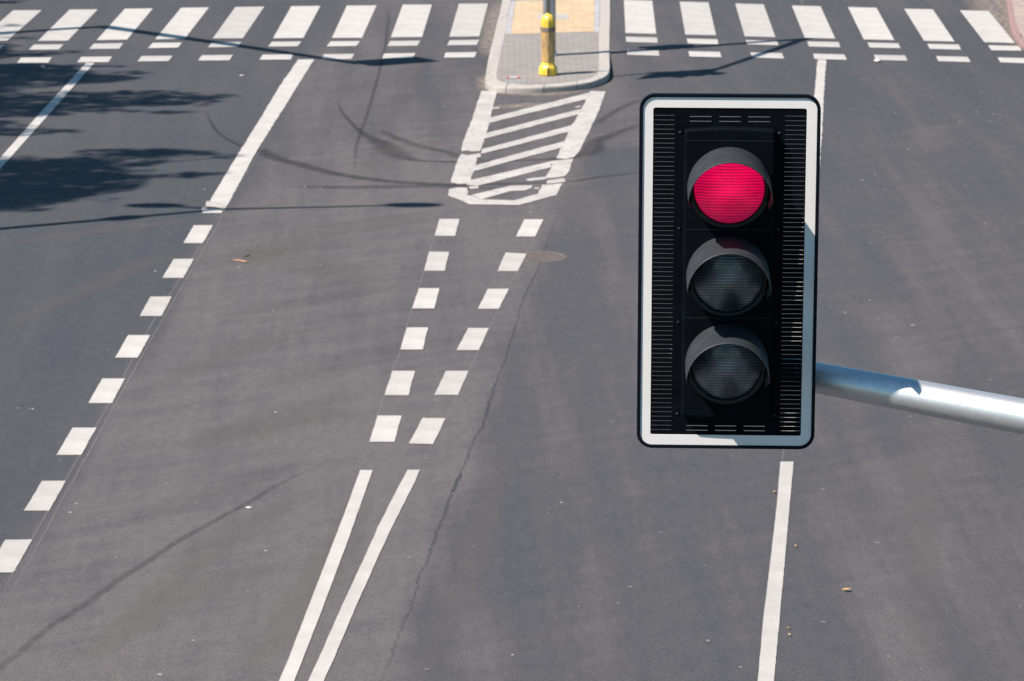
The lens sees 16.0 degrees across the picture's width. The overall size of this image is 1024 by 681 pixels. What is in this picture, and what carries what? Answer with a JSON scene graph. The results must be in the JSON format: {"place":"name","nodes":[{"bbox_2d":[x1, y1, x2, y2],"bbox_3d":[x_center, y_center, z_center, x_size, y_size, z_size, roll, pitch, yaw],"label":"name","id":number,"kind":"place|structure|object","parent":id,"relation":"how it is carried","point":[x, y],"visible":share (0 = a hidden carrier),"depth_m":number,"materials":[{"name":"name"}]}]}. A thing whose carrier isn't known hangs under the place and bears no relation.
{"place":"outdoors","nodes":[
{"label":"outdoors","id":0,"kind":"place"},
{"bbox_2d":[0,0,1023,680],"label":"road","id":1,"kind":"structure","parent":0,"point":[380,380],"depth_m":39.04,"materials":[{"name":"grey asphalt"}]},
{"bbox_2d":[522,251,566,262],"bbox_3d":[0.334,-1.008,44.240,0.660,0.025,0.660,0,13,0],"label":"manhole cover","id":2,"kind":"object","parent":1,"relation":"on","point":[539,256],"visible":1,"depth_m":44.24,"materials":[{"name":"metal"}]},
{"bbox_2d":[485,0,609,93],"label":"traffic island","id":3,"kind":"structure","parent":1,"relation":"on","point":[582,58],"depth_m":61.05,"materials":[{"name":"concrete"}]},
{"bbox_2d":[539,13,556,75],"bbox_3d":[0.572,-4.689,57.551,0.283,0.985,0.294,-5,14,-22],"label":"bollard","id":4,"kind":"object","parent":3,"relation":"on","point":[547,66],"visible":1,"depth_m":57.49,"materials":[{"name":"yellow plastic"}]},
{"bbox_2d":[546,0,549,12],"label":"pole","id":5,"kind":"object","parent":4,"relation":"on","point":[547,6],"visible":1,"depth_m":57.40,"materials":[{"name":"metal"}]},
{"bbox_2d":[543,0,557,55],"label":"signal mast","id":6,"kind":"object","parent":3,"relation":"on","point":[553,7],"visible":0.25,"depth_m":59.91,"materials":[{"name":"grey metal"}]},
{"bbox_2d":[781,362,1023,434],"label":"mast arm","id":7,"kind":"object","parent":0,"point":[979,408],"visible":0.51,"depth_m":15.43},
{"bbox_2d":[637,93,820,448],"bbox_3d":[0.908,-0.267,15.290,0.668,1.529,0.669,-12,17,-41],"label":"traffic signal","id":8,"kind":"object","parent":7,"relation":"attached to","point":[709,355],"visible":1,"depth_m":15.33,"materials":[{"name":"black plastic"}]},
{"bbox_2d":[1006,0,1023,49],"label":"pavement","id":9,"kind":"structure","parent":0,"point":[1015,8],"depth_m":63.95,"materials":[{"name":"concrete"}]}
]}

